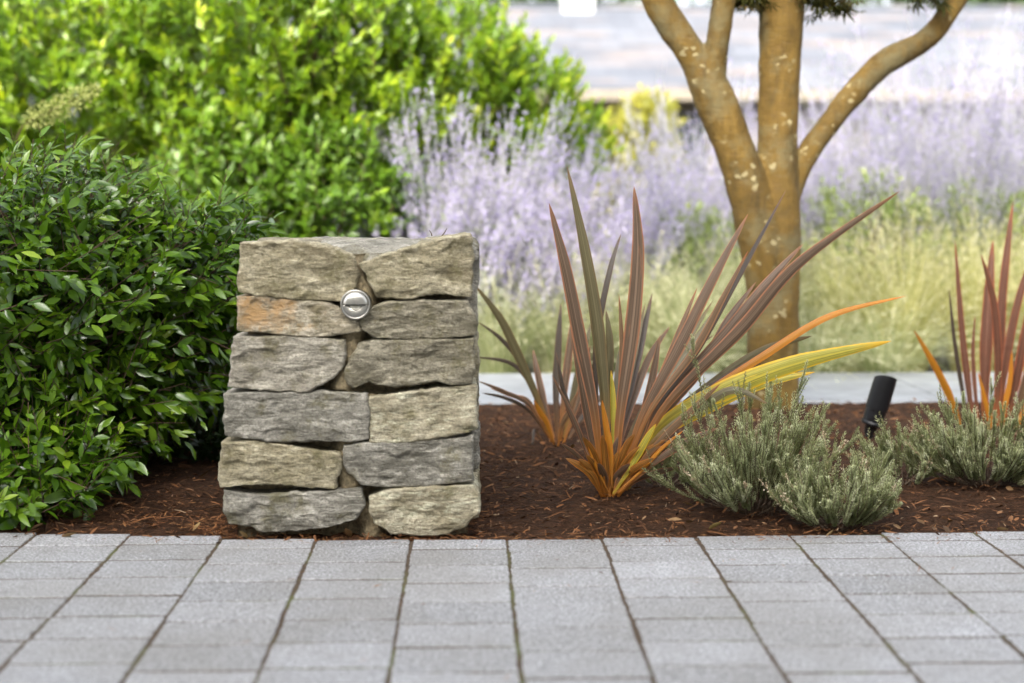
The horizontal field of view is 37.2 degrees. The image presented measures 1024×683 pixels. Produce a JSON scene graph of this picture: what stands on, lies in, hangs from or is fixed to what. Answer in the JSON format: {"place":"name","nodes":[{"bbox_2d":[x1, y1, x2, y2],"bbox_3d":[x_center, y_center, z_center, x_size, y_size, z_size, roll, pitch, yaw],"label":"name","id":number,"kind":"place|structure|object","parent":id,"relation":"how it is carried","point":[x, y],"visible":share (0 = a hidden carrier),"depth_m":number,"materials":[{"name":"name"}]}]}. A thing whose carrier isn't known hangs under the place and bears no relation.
{"place":"outdoors","nodes":[
{"label":"outdoors","id":0,"kind":"place"},
{"bbox_2d":[5,185,1016,371],"bbox_3d":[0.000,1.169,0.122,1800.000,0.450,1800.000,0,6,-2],"label":"ground","id":1,"kind":"structure","parent":0,"point":[947,368],"depth_m":7.97,"materials":[{"name":"soil"}]},
{"bbox_2d":[8,82,102,168],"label":"plume flower","id":2,"kind":"object","parent":1,"relation":"on","point":[41,113],"visible":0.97,"depth_m":5.74,"materials":[{"name":"plant"}]},
{"bbox_2d":[11,0,106,129],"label":"broadleaf tree","id":3,"kind":"object","parent":1,"relation":"on","point":[30,95],"visible":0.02,"depth_m":26.10,"materials":[{"name":"green plant"}]},
{"bbox_2d":[0,0,227,223],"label":"bright shrub","id":4,"kind":"object","parent":1,"relation":"on","point":[52,71],"visible":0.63,"depth_m":7.13,"materials":[{"name":"green plant"}]},
{"bbox_2d":[3,0,280,225],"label":"broadleaf tree","id":5,"kind":"object","parent":1,"relation":"on","point":[100,9],"visible":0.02,"depth_m":27.11,"materials":[{"name":"green plant"}]},
{"bbox_2d":[46,0,465,228],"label":"bright shrub","id":6,"kind":"object","parent":1,"relation":"on","point":[312,82],"visible":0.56,"depth_m":7.04,"materials":[{"name":"green plant"}]},
{"bbox_2d":[90,0,448,154],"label":"broadleaf tree","id":7,"kind":"object","parent":1,"relation":"on","point":[291,19],"depth_m":28.84,"materials":[{"name":"green plant"}]},
{"bbox_2d":[133,98,436,247],"bbox_3d":[-1.055,-0.464,7.085,1.438,1.360,0.803,0,6,-2],"label":"dark shrub","id":8,"kind":"object","parent":1,"relation":"on","point":[301,204],"visible":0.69,"depth_m":6.88,"materials":[{"name":"green plant"}]},
{"bbox_2d":[318,0,539,58],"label":"broadleaf tree","id":9,"kind":"object","parent":1,"relation":"on","point":[488,1],"depth_m":30.58,"materials":[{"name":"green plant"}]},
{"bbox_2d":[335,171,551,329],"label":"lavender plant","id":10,"kind":"object","parent":1,"relation":"on","point":[455,218],"visible":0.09,"depth_m":6.90,"materials":[{"name":"purple plant"}]},
{"bbox_2d":[307,75,591,344],"bbox_3d":[-0.208,-0.555,7.376,1.239,1.449,1.196,-5,8,-40],"label":"lavender plant","id":11,"kind":"object","parent":1,"relation":"on","point":[437,177],"visible":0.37,"depth_m":7.07,"materials":[{"name":"purple plant"}]},
{"bbox_2d":[330,0,626,208],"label":"bright shrub","id":12,"kind":"object","parent":1,"relation":"on","point":[501,76],"visible":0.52,"depth_m":7.80,"materials":[{"name":"green plant"}]},
{"bbox_2d":[402,189,615,373],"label":"lavender plant","id":13,"kind":"object","parent":1,"relation":"on","point":[515,293],"visible":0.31,"depth_m":6.97,"materials":[{"name":"purple plant"}]},
{"bbox_2d":[473,214,557,368],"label":"leafy plant","id":14,"kind":"object","parent":1,"relation":"on","point":[516,215],"visible":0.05,"depth_m":7.17,"materials":[{"name":"green plant"}]},
{"bbox_2d":[415,112,655,372],"bbox_3d":[0.102,-0.480,7.494,1.102,1.276,1.060,-6,8,-45],"label":"lavender plant","id":15,"kind":"object","parent":1,"relation":"on","point":[594,180],"visible":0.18,"depth_m":7.29,"materials":[{"name":"purple plant"}]},
{"bbox_2d":[453,0,636,3],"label":"broadleaf tree","id":16,"kind":"object","parent":1,"relation":"on","point":[559,1],"visible":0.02,"depth_m":33.99,"materials":[{"name":"green plant"}]},
{"bbox_2d":[538,225,630,325],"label":"leafy plant","id":17,"kind":"object","parent":1,"relation":"on","point":[598,250],"visible":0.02,"depth_m":7.29,"materials":[{"name":"green plant"}]},
{"bbox_2d":[492,188,691,369],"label":"lavender plant","id":18,"kind":"object","parent":1,"relation":"on","point":[613,242],"visible":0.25,"depth_m":7.10,"materials":[{"name":"purple plant"}]},
{"bbox_2d":[494,152,697,372],"bbox_3d":[0.395,-0.391,7.532,0.970,1.090,0.938,0,6,-2],"label":"lavender plant","id":19,"kind":"object","parent":1,"relation":"on","point":[648,215],"visible":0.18,"depth_m":7.30,"materials":[{"name":"purple plant"}]},
{"bbox_2d":[591,83,692,295],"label":"golden shrub","id":20,"kind":"object","parent":1,"relation":"on","point":[647,106],"visible":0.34,"depth_m":9.98,"materials":[{"name":"yellow plant"}]},
{"bbox_2d":[598,0,711,3],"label":"broadleaf tree","id":21,"kind":"object","parent":1,"relation":"on","point":[634,1],"depth_m":33.74,"materials":[{"name":"green plant"}]},
{"bbox_2d":[584,149,737,359],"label":"lavender plant","id":22,"kind":"object","parent":1,"relation":"on","point":[711,197],"visible":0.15,"depth_m":7.89,"materials":[{"name":"purple plant"}]},
{"bbox_2d":[348,0,1023,271],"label":"house","id":23,"kind":"structure","parent":1,"relation":"on","point":[625,49],"depth_m":24.42,"materials":[{"name":"grey"}]},
{"bbox_2d":[670,107,710,202],"bbox_3d":[2.684,-2.791,22.997,0.640,1.480,0.080,0,6,-2],"label":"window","id":24,"kind":"structure","parent":23,"relation":"in","point":[682,112],"depth_m":22.92,"materials":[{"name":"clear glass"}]},
{"bbox_2d":[863,107,906,202],"bbox_3d":[5.643,-2.800,23.078,0.640,1.480,0.080,0,6,-2],"label":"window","id":25,"kind":"structure","parent":23,"relation":"in","point":[895,111],"depth_m":22.99,"materials":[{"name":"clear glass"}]},
{"bbox_2d":[923,107,966,202],"bbox_3d":[6.557,-2.802,23.103,0.640,1.480,0.080,0,6,-2],"label":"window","id":26,"kind":"structure","parent":23,"relation":"in","point":[924,107],"depth_m":23.01,"materials":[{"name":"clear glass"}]},
{"bbox_2d":[989,107,1023,203],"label":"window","id":27,"kind":"structure","parent":23,"relation":"in","point":[1009,111],"depth_m":23.04,"materials":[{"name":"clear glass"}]},
{"bbox_2d":[645,200,738,336],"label":"leafy plant","id":28,"kind":"object","parent":1,"relation":"on","point":[708,230],"visible":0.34,"depth_m":7.54,"materials":[{"name":"green plant"}]},
{"bbox_2d":[615,59,802,245],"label":"lavender plant","id":29,"kind":"object","parent":1,"relation":"on","point":[666,134],"visible":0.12,"depth_m":8.85,"materials":[{"name":"purple plant"}]},
{"bbox_2d":[639,105,826,310],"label":"lavender plant","id":30,"kind":"object","parent":1,"relation":"on","point":[719,199],"visible":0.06,"depth_m":8.31,"materials":[{"name":"purple plant"}]},
{"bbox_2d":[714,228,838,327],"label":"leafy plant","id":31,"kind":"object","parent":1,"relation":"on","point":[738,260],"visible":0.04,"depth_m":7.67,"materials":[{"name":"green plant"}]},
{"bbox_2d":[712,143,856,314],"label":"lavender plant","id":32,"kind":"object","parent":1,"relation":"on","point":[808,192],"visible":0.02,"depth_m":9.02,"materials":[{"name":"purple plant"}]},
{"bbox_2d":[743,100,944,351],"bbox_3d":[1.673,-0.606,8.024,1.137,1.415,1.023,-3,7,-24],"label":"lavender plant","id":33,"kind":"object","parent":1,"relation":"on","point":[817,175],"visible":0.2,"depth_m":7.81,"materials":[{"name":"purple plant"}]},
{"bbox_2d":[800,164,942,366],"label":"leafy plant","id":34,"kind":"object","parent":1,"relation":"on","point":[890,204],"visible":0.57,"depth_m":7.67,"materials":[{"name":"green plant"}]},
{"bbox_2d":[805,0,966,4],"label":"broadleaf tree","id":35,"kind":"object","parent":1,"relation":"on","point":[893,2],"depth_m":34.30,"materials":[{"name":"green plant"}]},
{"bbox_2d":[797,38,974,313],"bbox_3d":[2.055,-0.887,8.902,1.283,1.792,1.184,0,6,-2],"label":"lavender plant","id":36,"kind":"object","parent":1,"relation":"on","point":[800,122],"visible":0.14,"depth_m":8.70,"materials":[{"name":"purple plant"}]},
{"bbox_2d":[800,47,1023,316],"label":"lavender plant","id":37,"kind":"object","parent":1,"relation":"on","point":[893,87],"visible":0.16,"depth_m":8.47,"materials":[{"name":"purple plant"}]},
{"bbox_2d":[813,58,1023,365],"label":"lavender plant","id":38,"kind":"object","parent":1,"relation":"on","point":[941,192],"visible":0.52,"depth_m":7.80,"materials":[{"name":"purple plant"}]},
{"bbox_2d":[842,2,1023,333],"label":"lavender plant","id":39,"kind":"object","parent":1,"relation":"on","point":[873,99],"visible":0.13,"depth_m":8.89,"materials":[{"name":"purple plant"}]},
{"bbox_2d":[859,0,1023,4],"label":"broadleaf tree","id":40,"kind":"object","parent":1,"relation":"on","point":[995,2],"visible":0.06,"depth_m":34.75,"materials":[{"name":"green plant"}]},
{"bbox_2d":[905,10,1023,353],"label":"lavender plant","id":41,"kind":"object","parent":1,"relation":"on","point":[980,139],"visible":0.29,"depth_m":8.20,"materials":[{"name":"purple plant"}]},
{"bbox_2d":[914,175,1023,366],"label":"leafy plant","id":42,"kind":"object","parent":1,"relation":"on","point":[1010,201],"visible":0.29,"depth_m":7.60,"materials":[{"name":"green plant"}]},
{"bbox_2d":[0,531,1023,682],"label":"paving","id":43,"kind":"structure","parent":0,"point":[255,580],"depth_m":3.08,"materials":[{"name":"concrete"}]},
{"bbox_2d":[0,398,1023,543],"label":"mulch bed","id":44,"kind":"object","parent":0,"point":[576,512],"visible":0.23,"depth_m":4.13,"materials":[{"name":"brown wood"}]},
{"bbox_2d":[30,320,231,463],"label":"dark shrub","id":45,"kind":"object","parent":44,"relation":"on","point":[200,442],"visible":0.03,"depth_m":4.59,"materials":[{"name":"green plant"}]},
{"bbox_2d":[0,121,286,531],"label":"glossy shrub","id":46,"kind":"object","parent":44,"relation":"on","point":[81,390],"visible":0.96,"depth_m":4.20,"materials":[{"name":"green plant"}]},
{"bbox_2d":[218,232,480,536],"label":"stone pillar","id":47,"kind":"structure","parent":44,"relation":"on","point":[351,398],"depth_m":3.68,"materials":[{"name":"stone"}]},
{"bbox_2d":[477,288,599,445],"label":"flax plant","id":48,"kind":"object","parent":44,"relation":"on","point":[540,409],"visible":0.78,"depth_m":4.93,"materials":[{"name":"brown plant"}]},
{"bbox_2d":[645,435,712,486],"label":"heather plant","id":49,"kind":"object","parent":44,"relation":"on","point":[671,473],"visible":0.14,"depth_m":4.31,"materials":[{"name":"green plant"}]},
{"bbox_2d":[549,167,904,497],"bbox_3d":[0.585,-0.046,4.375,0.989,0.907,0.734,0,6,-2],"label":"flax plant","id":50,"kind":"object","parent":44,"relation":"on","point":[610,467],"visible":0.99,"depth_m":4.16,"materials":[{"name":"brown plant"}]},
{"bbox_2d":[642,333,859,516],"bbox_3d":[0.646,0.219,3.992,0.613,0.468,0.478,0,6,-2],"label":"heather plant","id":51,"kind":"object","parent":44,"relation":"on","point":[741,481],"visible":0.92,"depth_m":3.94,"materials":[{"name":"green plant"}]},
{"bbox_2d":[641,0,967,409],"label":"maple tree","id":52,"kind":"object","parent":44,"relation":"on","point":[768,172],"visible":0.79,"depth_m":5.50,"materials":[{"name":"brown plant"}]},
{"bbox_2d":[758,432,902,531],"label":"heather plant","id":53,"kind":"object","parent":44,"relation":"on","point":[871,495],"visible":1,"depth_m":3.79,"materials":[{"name":"green plant"}]},
{"bbox_2d":[861,375,896,438],"bbox_3d":[1.196,0.299,4.972,0.110,0.390,0.074,2,6,22],"label":"garden spotlight","id":54,"kind":"object","parent":44,"relation":"on","point":[881,392],"visible":0.86,"depth_m":4.93,"materials":[{"name":"black metal"}]},
{"bbox_2d":[840,411,955,486],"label":"heather plant","id":55,"kind":"object","parent":44,"relation":"on","point":[923,472],"visible":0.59,"depth_m":4.33,"materials":[{"name":"green plant"}]},
{"bbox_2d":[884,371,1023,487],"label":"heather plant","id":56,"kind":"object","parent":44,"relation":"on","point":[1008,460],"visible":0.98,"depth_m":4.26,"materials":[{"name":"green plant"}]},
{"bbox_2d":[914,204,1023,429],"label":"flax plant","id":57,"kind":"object","parent":44,"relation":"on","point":[993,327],"visible":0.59,"depth_m":5.21,"materials":[{"name":"brown plant"}]},
{"bbox_2d":[1010,421,1023,466],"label":"heather plant","id":58,"kind":"object","parent":44,"relation":"on","point":[1022,435],"visible":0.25,"depth_m":4.32,"materials":[{"name":"green plant"}]},
{"bbox_2d":[29,0,1020,183],"label":"sky","id":59,"kind":"structure","parent":0,"point":[682,1],"materials":[{"name":"white"}]},
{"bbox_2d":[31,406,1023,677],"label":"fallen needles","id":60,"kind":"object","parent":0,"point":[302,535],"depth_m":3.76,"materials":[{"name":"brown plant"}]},
{"bbox_2d":[477,242,650,373],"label":"feather grass","id":61,"kind":"object","parent":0,"point":[493,366],"depth_m":6.86,"materials":[{"name":"plant"}]},
{"bbox_2d":[478,228,689,372],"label":"feather grass","id":62,"kind":"object","parent":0,"point":[547,360],"depth_m":6.93,"materials":[{"name":"green plant"}]},
{"bbox_2d":[498,213,717,372],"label":"feather grass","id":63,"kind":"object","parent":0,"point":[609,293],"depth_m":7.08,"materials":[{"name":"green plant"}]},
{"bbox_2d":[483,223,891,389],"bbox_3d":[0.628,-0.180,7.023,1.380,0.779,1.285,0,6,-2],"label":"feather grass","id":64,"kind":"object","parent":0,"point":[616,330],"depth_m":6.96,"materials":[{"name":"green plant"}]},
{"bbox_2d":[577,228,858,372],"bbox_3d":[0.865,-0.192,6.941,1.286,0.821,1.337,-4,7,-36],"label":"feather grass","id":65,"kind":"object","parent":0,"point":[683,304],"depth_m":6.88,"materials":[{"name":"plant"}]},
{"bbox_2d":[479,372,1023,404],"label":"path","id":66,"kind":"structure","parent":0,"point":[854,387],"depth_m":6.18,"materials":[{"name":"concrete"}]},
{"bbox_2d":[626,203,898,368],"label":"feather grass","id":67,"kind":"object","parent":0,"point":[742,292],"depth_m":7.28,"materials":[{"name":"plant"}]},
{"bbox_2d":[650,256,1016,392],"bbox_3d":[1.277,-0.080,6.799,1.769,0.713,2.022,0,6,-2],"label":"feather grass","id":68,"kind":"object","parent":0,"point":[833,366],"depth_m":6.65,"materials":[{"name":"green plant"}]},
{"bbox_2d":[698,197,1010,371],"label":"feather grass","id":69,"kind":"object","parent":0,"point":[847,273],"depth_m":7.20,"materials":[{"name":"plant"}]},
{"bbox_2d":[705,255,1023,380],"bbox_3d":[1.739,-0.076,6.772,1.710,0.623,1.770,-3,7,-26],"label":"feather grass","id":70,"kind":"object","parent":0,"point":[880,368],"depth_m":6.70,"materials":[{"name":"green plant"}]},
{"bbox_2d":[733,175,1023,371],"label":"feather grass","id":71,"kind":"object","parent":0,"point":[912,297],"depth_m":6.88,"materials":[{"name":"plant"}]},
{"bbox_2d":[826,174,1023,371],"bbox_3d":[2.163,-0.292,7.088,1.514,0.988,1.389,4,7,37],"label":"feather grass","id":72,"kind":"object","parent":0,"point":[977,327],"depth_m":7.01,"materials":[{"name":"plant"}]},
{"bbox_2d":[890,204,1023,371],"bbox_3d":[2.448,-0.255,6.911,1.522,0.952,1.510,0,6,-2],"label":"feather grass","id":73,"kind":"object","parent":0,"point":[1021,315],"depth_m":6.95,"materials":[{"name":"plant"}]},
{"bbox_2d":[959,217,1023,261],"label":"feather grass","id":74,"kind":"object","parent":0,"point":[1013,243],"depth_m":7.28,"materials":[{"name":"plant"}]}
]}

